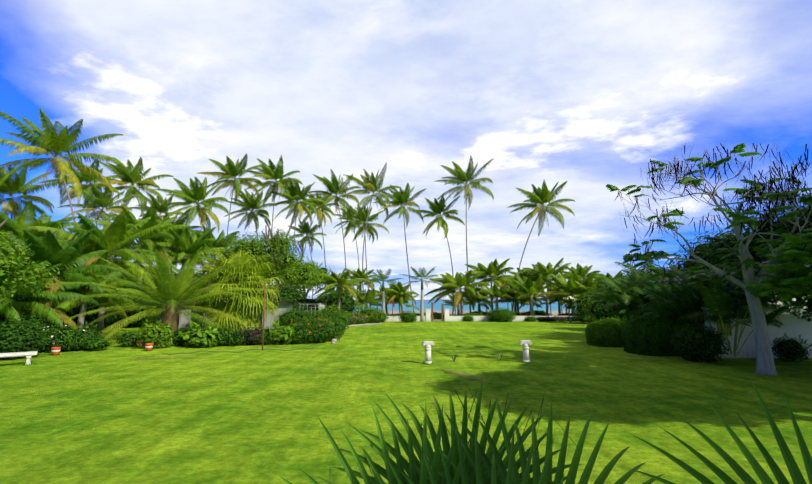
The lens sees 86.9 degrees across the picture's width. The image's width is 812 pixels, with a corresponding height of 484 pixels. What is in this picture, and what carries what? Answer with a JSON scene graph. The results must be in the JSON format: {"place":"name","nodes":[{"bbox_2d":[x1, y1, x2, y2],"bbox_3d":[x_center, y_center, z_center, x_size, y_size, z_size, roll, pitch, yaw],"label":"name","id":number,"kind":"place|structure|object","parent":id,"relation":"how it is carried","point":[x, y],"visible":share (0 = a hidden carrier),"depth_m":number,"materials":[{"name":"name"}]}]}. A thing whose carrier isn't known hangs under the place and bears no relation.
{"place":"outdoors","nodes":[
{"label":"outdoors","id":0,"kind":"place"},
{"bbox_2d":[1,349,529,366],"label":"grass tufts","id":1,"kind":"object","parent":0,"point":[151,350],"visible":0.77,"depth_m":15.51,"materials":[{"name":"green plant"}]},
{"bbox_2d":[151,311,575,320],"bbox_3d":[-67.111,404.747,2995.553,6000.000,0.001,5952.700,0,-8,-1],"label":"wall","id":2,"kind":"structure","parent":0,"point":[464,312],"depth_m":77.64,"materials":[{"name":"white paint"}]},
{"bbox_2d":[327,284,366,307],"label":"beach palm","id":3,"kind":"object","parent":2,"relation":"on","point":[361,291],"visible":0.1,"depth_m":52.79,"materials":[{"name":"green plant"}]},
{"bbox_2d":[354,288,387,308],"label":"beach palm","id":4,"kind":"object","parent":2,"relation":"on","point":[366,297],"visible":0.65,"depth_m":55.00,"materials":[{"name":"green plant"}]},
{"bbox_2d":[385,290,419,312],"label":"beach palm","id":5,"kind":"object","parent":2,"relation":"on","point":[405,300],"visible":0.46,"depth_m":57.01,"materials":[{"name":"green plant"}]},
{"bbox_2d":[442,292,475,314],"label":"beach palm","id":6,"kind":"object","parent":2,"relation":"on","point":[450,303],"visible":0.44,"depth_m":59.21,"materials":[{"name":"green plant"}]},
{"bbox_2d":[377,299,561,315],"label":"trunks","id":7,"kind":"object","parent":2,"relation":"on","point":[486,308],"visible":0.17,"depth_m":56.38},
{"bbox_2d":[459,290,493,310],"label":"beach palm","id":8,"kind":"object","parent":2,"relation":"on","point":[477,299],"visible":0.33,"depth_m":54.33,"materials":[{"name":"green plant"}]},
{"bbox_2d":[479,283,513,308],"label":"beach palm","id":9,"kind":"object","parent":2,"relation":"on","point":[494,292],"visible":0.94,"depth_m":50.37,"materials":[{"name":"green plant"}]},
{"bbox_2d":[493,291,541,311],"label":"beach palm","id":10,"kind":"object","parent":2,"relation":"on","point":[523,301],"visible":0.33,"depth_m":56.12,"materials":[{"name":"green plant"}]},
{"bbox_2d":[502,275,563,315],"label":"beach palm","id":11,"kind":"object","parent":2,"relation":"on","point":[525,286],"visible":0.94,"depth_m":48.44,"materials":[{"name":"green plant"}]},
{"bbox_2d":[537,288,570,313],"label":"beach palm","id":12,"kind":"object","parent":2,"relation":"on","point":[559,299],"visible":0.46,"depth_m":55.56,"materials":[{"name":"green plant"}]},
{"bbox_2d":[542,271,595,314],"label":"beach palm","id":13,"kind":"object","parent":2,"relation":"on","point":[564,285],"visible":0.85,"depth_m":47.55,"materials":[{"name":"green plant"}]},
{"bbox_2d":[0,321,811,483],"bbox_3d":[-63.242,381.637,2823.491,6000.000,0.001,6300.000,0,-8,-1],"label":"ground","id":14,"kind":"structure","parent":0,"point":[115,413],"depth_m":9.68,"materials":[{"name":"green plant"}]},
{"bbox_2d":[0,351,37,364],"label":"bench","id":15,"kind":"object","parent":14,"relation":"on","point":[28,355],"visible":0.92,"depth_m":15.30,"materials":[{"name":"stone"}]},
{"bbox_2d":[0,234,44,250],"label":"arching palm","id":16,"kind":"object","parent":14,"relation":"on","point":[41,238],"visible":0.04,"depth_m":27.75,"materials":[{"name":"green plant"}]},
{"bbox_2d":[0,262,54,322],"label":"arching palm","id":17,"kind":"object","parent":14,"relation":"on","point":[10,313],"visible":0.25,"depth_m":21.62,"materials":[{"name":"green plant"}]},
{"bbox_2d":[0,219,59,303],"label":"tree","id":18,"kind":"object","parent":14,"relation":"on","point":[8,264],"visible":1,"depth_m":17.58,"materials":[{"name":"green plant"}]},
{"bbox_2d":[0,166,70,221],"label":"coconut palm","id":19,"kind":"object","parent":14,"relation":"on","point":[10,186],"visible":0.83,"depth_m":45.24,"materials":[{"name":"green plant"}]},
{"bbox_2d":[0,200,86,256],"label":"arching palm","id":20,"kind":"object","parent":14,"relation":"on","point":[16,224],"visible":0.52,"depth_m":32.16,"materials":[{"name":"green plant"}]},
{"bbox_2d":[0,260,98,328],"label":"arching palm","id":21,"kind":"object","parent":14,"relation":"on","point":[43,308],"visible":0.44,"depth_m":22.31,"materials":[{"name":"green plant"}]},
{"bbox_2d":[51,347,60,355],"bbox_3d":[-14.764,4.607,18.066,0.340,0.330,0.332,0,-8,-1],"label":"pot","id":22,"kind":"object","parent":14,"relation":"on","point":[55,350],"visible":0.96,"depth_m":17.97,"materials":[{"name":"ceramic"}]},
{"bbox_2d":[0,108,124,292],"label":"coconut palm","id":23,"kind":"object","parent":14,"relation":"on","point":[48,141],"visible":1,"depth_m":40.07,"materials":[{"name":"green plant"}]},
{"bbox_2d":[4,228,121,319],"bbox_3d":[-21.472,2.390,25.200,7.717,6.646,7.779,0,-8,-1],"label":"arching palm","id":24,"kind":"object","parent":14,"relation":"on","point":[36,252],"visible":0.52,"depth_m":24.84,"materials":[{"name":"green plant"}]},
{"bbox_2d":[14,227,118,283],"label":"tree","id":25,"kind":"object","parent":14,"relation":"on","point":[88,260],"depth_m":35.62,"materials":[{"name":"green plant"}]},
{"bbox_2d":[37,157,120,226],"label":"coconut palm","id":26,"kind":"object","parent":14,"relation":"on","point":[83,177],"visible":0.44,"depth_m":51.97,"materials":[{"name":"green plant"}]},
{"bbox_2d":[14,252,149,328],"bbox_3d":[-20.384,3.335,27.311,7.107,5.349,7.176,0,-8,-1],"label":"arching palm","id":27,"kind":"object","parent":14,"relation":"on","point":[86,292],"visible":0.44,"depth_m":27.05,"materials":[{"name":"green plant"}]},
{"bbox_2d":[19,212,179,332],"bbox_3d":[-21.619,2.118,30.347,9.272,8.542,8.716,0,-8,-1],"label":"arching palm","id":28,"kind":"object","parent":14,"relation":"on","point":[116,237],"visible":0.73,"depth_m":29.97,"materials":[{"name":"green plant"}]},
{"bbox_2d":[57,181,144,274],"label":"coconut palm","id":29,"kind":"object","parent":14,"relation":"on","point":[104,200],"visible":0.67,"depth_m":49.56,"materials":[{"name":"green plant"}]},
{"bbox_2d":[96,157,173,265],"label":"coconut palm","id":30,"kind":"object","parent":14,"relation":"on","point":[130,174],"visible":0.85,"depth_m":54.97,"materials":[{"name":"green plant"}]},
{"bbox_2d":[89,204,192,287],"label":"arching palm","id":31,"kind":"object","parent":14,"relation":"on","point":[151,213],"visible":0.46,"depth_m":38.92,"materials":[{"name":"green plant"}]},
{"bbox_2d":[145,343,153,350],"bbox_3d":[-11.764,4.815,19.614,0.340,0.330,0.332,0,-8,-1],"label":"pot","id":32,"kind":"object","parent":14,"relation":"on","point":[149,346],"visible":0.96,"depth_m":19.51,"materials":[{"name":"ceramic"}]},
{"bbox_2d":[51,246,263,339],"bbox_3d":[-14.121,3.617,25.802,11.223,6.664,11.022,0,-8,-1],"label":"palm tree","id":33,"kind":"object","parent":14,"relation":"on","point":[171,310],"visible":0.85,"depth_m":24.85,"materials":[{"name":"green plant"}]},
{"bbox_2d":[130,193,185,223],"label":"coconut palm","id":34,"kind":"object","parent":14,"relation":"on","point":[156,203],"visible":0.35,"depth_m":61.61,"materials":[{"name":"green plant"}]},
{"bbox_2d":[141,212,203,319],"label":"arching palm","id":35,"kind":"object","parent":14,"relation":"on","point":[181,221],"visible":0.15,"depth_m":51.90,"materials":[{"name":"green plant"}]},
{"bbox_2d":[0,305,349,359],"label":"bed shrubs","id":36,"kind":"object","parent":14,"relation":"on","point":[31,332],"visible":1,"depth_m":21.06,"materials":[{"name":"green plant"}]},
{"bbox_2d":[0,279,358,330],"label":"understory","id":37,"kind":"object","parent":14,"relation":"on","point":[346,301],"visible":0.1,"depth_m":36.43,"materials":[{"name":"green plant"}]},
{"bbox_2d":[132,225,230,300],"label":"arching palm","id":38,"kind":"object","parent":14,"relation":"on","point":[192,244],"visible":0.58,"depth_m":40.91,"materials":[{"name":"green plant"}]},
{"bbox_2d":[153,177,228,258],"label":"coconut palm","id":39,"kind":"object","parent":14,"relation":"on","point":[194,194],"visible":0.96,"depth_m":51.70,"materials":[{"name":"green plant"}]},
{"bbox_2d":[110,261,301,301],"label":"trees","id":40,"kind":"object","parent":14,"relation":"on","point":[125,278],"depth_m":54.27,"materials":[{"name":"green plant"}]},
{"bbox_2d":[180,225,240,283],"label":"arching palm","id":41,"kind":"object","parent":14,"relation":"on","point":[217,242],"visible":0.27,"depth_m":49.01,"materials":[{"name":"green plant"}]},
{"bbox_2d":[198,154,262,234],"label":"coconut palm","id":42,"kind":"object","parent":14,"relation":"on","point":[231,169],"visible":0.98,"depth_m":58.34,"materials":[{"name":"green plant"}]},
{"bbox_2d":[181,246,284,331],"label":"fan palm","id":43,"kind":"object","parent":14,"relation":"on","point":[246,309],"visible":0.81,"depth_m":28.17,"materials":[{"name":"green plant"}]},
{"bbox_2d":[174,302,297,328],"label":"garden wall","id":44,"kind":"structure","parent":14,"relation":"on","point":[282,307],"depth_m":34.06,"materials":[{"name":"painted wood"},{"name":"glass"}]},
{"bbox_2d":[162,347,314,354],"bbox_3d":[-7.405,4.941,19.466,6.504,0.023,1.000,2,-8,-16],"label":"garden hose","id":45,"kind":"object","parent":14,"relation":"on","point":[242,351],"visible":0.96,"depth_m":19.55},
{"bbox_2d":[224,190,276,240],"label":"coconut palm","id":46,"kind":"object","parent":14,"relation":"on","point":[249,203],"visible":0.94,"depth_m":66.10,"materials":[{"name":"green plant"}]},
{"bbox_2d":[262,283,265,349],"bbox_3d":[-6.646,3.475,20.046,0.065,3.100,0.065,3,-8,-24],"label":"wooden pole","id":47,"kind":"object","parent":14,"relation":"on","point":[263,316],"visible":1,"depth_m":20.03,"materials":[{"name":"brown wood"}]},
{"bbox_2d":[212,215,324,301],"bbox_3d":[-11.390,2.545,37.105,8.922,9.548,9.924,7,-11,-43],"label":"tree","id":48,"kind":"object","parent":14,"relation":"on","point":[287,268],"visible":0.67,"depth_m":35.62,"materials":[{"name":"green plant"}]},
{"bbox_2d":[243,155,302,284],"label":"coconut palm","id":49,"kind":"object","parent":14,"relation":"on","point":[269,171],"visible":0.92,"depth_m":60.68,"materials":[{"name":"green plant"}]},
{"bbox_2d":[270,177,325,256],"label":"coconut palm","id":50,"kind":"object","parent":14,"relation":"on","point":[297,194],"visible":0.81,"depth_m":62.19,"materials":[{"name":"green plant"}]},
{"bbox_2d":[289,219,326,298],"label":"coconut palm","id":51,"kind":"object","parent":14,"relation":"on","point":[306,229],"visible":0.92,"depth_m":73.91,"materials":[{"name":"green plant"}]},
{"bbox_2d":[280,259,337,298],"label":"tree","id":52,"kind":"object","parent":14,"relation":"on","point":[325,270],"visible":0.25,"depth_m":48.92,"materials":[{"name":"green plant"}]},
{"bbox_2d":[295,298,328,312],"bbox_3d":[-9.819,7.150,45.110,2.800,2.490,2.800,-1,-8,7],"label":"garden hut","id":53,"kind":"object","parent":14,"relation":"on","point":[312,304],"visible":0.44,"depth_m":44.16,"materials":[{"name":"paint"}]},
{"bbox_2d":[301,190,339,290],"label":"coconut palm","id":54,"kind":"object","parent":14,"relation":"on","point":[325,210],"visible":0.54,"depth_m":72.44,"materials":[{"name":"green plant"}]},
{"bbox_2d":[307,169,360,271],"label":"coconut palm","id":55,"kind":"object","parent":14,"relation":"on","point":[334,187],"visible":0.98,"depth_m":64.55,"materials":[{"name":"green plant"}]},
{"bbox_2d":[310,268,364,308],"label":"palm tree","id":56,"kind":"object","parent":14,"relation":"on","point":[333,279],"visible":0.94,"depth_m":44.92,"materials":[{"name":"green plant"}]},
{"bbox_2d":[332,205,362,290],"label":"coconut palm","id":57,"kind":"object","parent":14,"relation":"on","point":[347,216],"visible":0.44,"depth_m":76.19,"materials":[{"name":"green plant"}]},
{"bbox_2d":[314,303,388,324],"bbox_3d":[-5.403,7.016,41.693,7.511,2.266,7.321,0,-8,-1],"label":"shrub bed","id":58,"kind":"object","parent":14,"relation":"on","point":[370,315],"visible":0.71,"depth_m":41.94,"materials":[{"name":"green plant"}]},
{"bbox_2d":[331,323,381,343],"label":"bed edging stones","id":59,"kind":"object","parent":14,"relation":"on","point":[334,340],"visible":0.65,"depth_m":37.41,"materials":[{"name":"white stone"}]},
{"bbox_2d":[341,267,381,308],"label":"palm tree","id":60,"kind":"object","parent":14,"relation":"on","point":[358,273],"visible":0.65,"depth_m":55.27,"materials":[{"name":"green plant"}]},
{"bbox_2d":[341,204,388,305],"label":"coconut palm","id":61,"kind":"object","parent":14,"relation":"on","point":[361,216],"visible":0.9,"depth_m":72.23,"materials":[{"name":"green plant"}]},
{"bbox_2d":[340,162,401,309],"bbox_3d":[-5.714,-0.152,64.470,8.865,22.564,8.511,6,-10,-40],"label":"coconut palm","id":62,"kind":"object","parent":14,"relation":"on","point":[370,183],"visible":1,"depth_m":64.70,"materials":[{"name":"green plant"}]},
{"bbox_2d":[362,269,403,313],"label":"royal palm","id":63,"kind":"object","parent":14,"relation":"on","point":[383,278],"visible":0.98,"depth_m":45.44,"materials":[{"name":"green plant"}]},
{"bbox_2d":[369,285,398,314],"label":"palm tree","id":64,"kind":"object","parent":14,"relation":"on","point":[380,296],"visible":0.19,"depth_m":58.89,"materials":[{"name":"green plant"}]},
{"bbox_2d":[379,281,418,313],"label":"palm tree","id":65,"kind":"object","parent":14,"relation":"on","point":[401,290],"visible":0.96,"depth_m":54.99,"materials":[{"name":"green plant"}]},
{"bbox_2d":[373,183,425,311],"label":"coconut palm","id":66,"kind":"object","parent":14,"relation":"on","point":[401,197],"visible":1,"depth_m":66.72,"materials":[{"name":"green plant"}]},
{"bbox_2d":[399,266,441,321],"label":"royal palm","id":67,"kind":"object","parent":14,"relation":"on","point":[422,275],"visible":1,"depth_m":45.67,"materials":[{"name":"green plant"}]},
{"bbox_2d":[422,341,433,363],"bbox_3d":[0.812,4.054,15.713,0.426,0.800,0.310,1,-8,-10],"label":"pedestal","id":68,"kind":"object","parent":14,"relation":"on","point":[427,345],"visible":0.94,"depth_m":15.63,"materials":[{"name":"stone"}]},
{"bbox_2d":[412,196,464,314],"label":"coconut palm","id":69,"kind":"object","parent":14,"relation":"on","point":[437,208],"visible":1,"depth_m":64.48,"materials":[{"name":"green plant"}]},
{"bbox_2d":[424,270,491,313],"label":"palm tree","id":70,"kind":"object","parent":14,"relation":"on","point":[450,283],"visible":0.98,"depth_m":51.05,"materials":[{"name":"green plant"}]},
{"bbox_2d":[434,155,493,312],"bbox_3d":[8.378,-0.682,60.789,8.712,22.626,8.325,0,-8,-1],"label":"coconut palm","id":71,"kind":"object","parent":14,"relation":"on","point":[458,172],"visible":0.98,"depth_m":61.21,"materials":[{"name":"green plant"}]},
{"bbox_2d":[351,310,577,318],"bbox_3d":[10.093,8.889,51.506,49.407,1.363,9.244,0,-8,-1],"label":"dune scrub","id":72,"kind":"object","parent":14,"relation":"on","point":[436,315],"visible":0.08,"depth_m":51.05,"materials":[{"name":"green plant"}]},
{"bbox_2d":[449,353,503,361],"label":"seedlings","id":73,"kind":"object","parent":14,"relation":"on","point":[455,355],"visible":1,"depth_m":16.22,"materials":[{"name":"green plant"}]},
{"bbox_2d":[385,303,575,320],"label":"boundary wall","id":74,"kind":"structure","parent":14,"relation":"on","point":[444,313],"depth_m":46.32,"materials":[{"name":"white paint"}]},
{"bbox_2d":[464,258,518,310],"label":"palm tree","id":75,"kind":"object","parent":14,"relation":"on","point":[494,270],"visible":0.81,"depth_m":53.36,"materials":[{"name":"green plant"}]},
{"bbox_2d":[398,306,585,322],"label":"wall shrubs","id":76,"kind":"object","parent":14,"relation":"on","point":[496,314],"depth_m":45.31,"materials":[{"name":"green plant"}]},
{"bbox_2d":[499,278,535,311],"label":"palm tree","id":77,"kind":"object","parent":14,"relation":"on","point":[518,300],"visible":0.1,"depth_m":54.92,"materials":[{"name":"green plant"}]},
{"bbox_2d":[519,340,531,362],"bbox_3d":[4.488,4.099,16.047,0.426,0.800,0.310,-1,-8,4],"label":"pedestal","id":78,"kind":"object","parent":14,"relation":"on","point":[525,345],"visible":0.98,"depth_m":15.96,"materials":[{"name":"stone"}]},
{"bbox_2d":[506,268,546,302],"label":"palm tree","id":79,"kind":"object","parent":14,"relation":"on","point":[520,273],"visible":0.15,"depth_m":54.68,"materials":[{"name":"green plant"}]},
{"bbox_2d":[519,293,545,309],"bbox_3d":[17.243,8.486,59.781,4.325,3.956,4.929,3,-8,-19],"label":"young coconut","id":80,"kind":"object","parent":14,"relation":"on","point":[538,300],"visible":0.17,"depth_m":59.05,"materials":[{"name":"green plant"}]},
{"bbox_2d":[507,179,574,310],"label":"coconut palm","id":81,"kind":"object","parent":14,"relation":"on","point":[542,196],"visible":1,"depth_m":56.95,"materials":[{"name":"green plant"}]},
{"bbox_2d":[278,370,811,483],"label":"fan palm","id":82,"kind":"object","parent":14,"relation":"on","point":[459,461],"visible":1,"depth_m":2.35,"materials":[{"name":"green plant"}]},
{"bbox_2d":[517,258,581,315],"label":"palm tree","id":83,"kind":"object","parent":14,"relation":"on","point":[543,270],"visible":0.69,"depth_m":51.58,"materials":[{"name":"green plant"}]},
{"bbox_2d":[563,296,575,322],"bbox_3d":[16.747,6.814,43.507,1.423,2.735,1.959,-1,-8,7],"label":"frangipani","id":84,"kind":"object","parent":14,"relation":"on","point":[568,301],"visible":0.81,"depth_m":43.20,"materials":[{"name":"green plant"}]},
{"bbox_2d":[556,263,600,289],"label":"palm tree","id":85,"kind":"object","parent":14,"relation":"on","point":[580,270],"visible":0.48,"depth_m":53.73,"materials":[{"name":"green plant"}]},
{"bbox_2d":[558,274,600,307],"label":"palm tree","id":86,"kind":"object","parent":14,"relation":"on","point":[585,277],"visible":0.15,"depth_m":48.47,"materials":[{"name":"green plant"}]},
{"bbox_2d":[570,278,605,296],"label":"beach palm","id":87,"kind":"object","parent":14,"relation":"on","point":[596,287],"visible":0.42,"depth_m":46.50,"materials":[{"name":"green plant"}]},
{"bbox_2d":[586,271,621,285],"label":"palm tree","id":88,"kind":"object","parent":14,"relation":"on","point":[608,275],"visible":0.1,"depth_m":46.77,"materials":[{"name":"green plant"}]},
{"bbox_2d":[583,315,635,346],"bbox_3d":[10.588,4.579,22.162,2.353,1.562,2.236,1,-8,-7],"label":"hedge","id":89,"kind":"object","parent":14,"relation":"on","point":[605,332],"visible":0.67,"depth_m":21.45,"materials":[{"name":"green plant"}]},
{"bbox_2d":[621,252,641,276],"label":"norfolk pine","id":90,"kind":"object","parent":14,"relation":"on","point":[632,262],"visible":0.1,"depth_m":36.33,"materials":[{"name":"green plant"}]},
{"bbox_2d":[621,311,693,356],"bbox_3d":[10.964,3.992,18.808,2.492,1.822,2.421,1,-8,-4],"label":"hedge","id":91,"kind":"object","parent":14,"relation":"on","point":[648,335],"visible":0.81,"depth_m":18.00,"materials":[{"name":"green plant"}]},
{"bbox_2d":[570,215,779,323],"bbox_3d":[18.110,3.139,31.959,10.585,7.762,23.883,2,-8,-16],"label":"tree","id":92,"kind":"object","parent":14,"relation":"on","point":[585,306],"visible":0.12,"depth_m":31.24,"materials":[{"name":"green plant"}]},
{"bbox_2d":[584,260,797,329],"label":"areca palms","id":93,"kind":"object","parent":14,"relation":"on","point":[629,300],"visible":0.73,"depth_m":19.82,"materials":[{"name":"green plant"}]},
{"bbox_2d":[605,141,811,375],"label":"flamboyant tree","id":94,"kind":"object","parent":14,"relation":"on","point":[753,284],"visible":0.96,"depth_m":13.71,"materials":[{"name":"green plant"}]},
{"bbox_2d":[627,261,806,356],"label":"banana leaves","id":95,"kind":"object","parent":14,"relation":"on","point":[719,309],"visible":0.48,"depth_m":15.18,"materials":[{"name":"green plant"}]},
{"bbox_2d":[640,261,811,357],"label":"wall","id":96,"kind":"structure","parent":14,"relation":"on","point":[793,327],"depth_m":17.38,"materials":[{"name":"white paint"}]},
{"bbox_2d":[670,320,811,362],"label":"shrubs","id":97,"kind":"object","parent":14,"relation":"on","point":[702,344],"visible":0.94,"depth_m":16.04,"materials":[{"name":"green plant"}]},
{"bbox_2d":[701,203,811,321],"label":"tree canopy","id":98,"kind":"object","parent":14,"relation":"on","point":[789,227],"visible":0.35,"depth_m":16.03,"materials":[{"name":"green plant"}]},
{"bbox_2d":[0,0,811,299],"label":"sky","id":99,"kind":"structure","parent":0,"point":[584,94],"materials":[{"name":"blue"}]},
{"bbox_2d":[135,341,683,380],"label":"bed accents","id":100,"kind":"object","parent":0,"point":[464,375],"visible":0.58,"depth_m":16.36,"materials":[{"name":"green plant"}]},
{"bbox_2d":[355,300,576,310],"bbox_3d":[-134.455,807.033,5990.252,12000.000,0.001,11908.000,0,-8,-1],"label":"sea","id":101,"kind":"structure","parent":0,"point":[437,306],"depth_m":126.38,"materials":[{"name":"liquid"}]}
]}

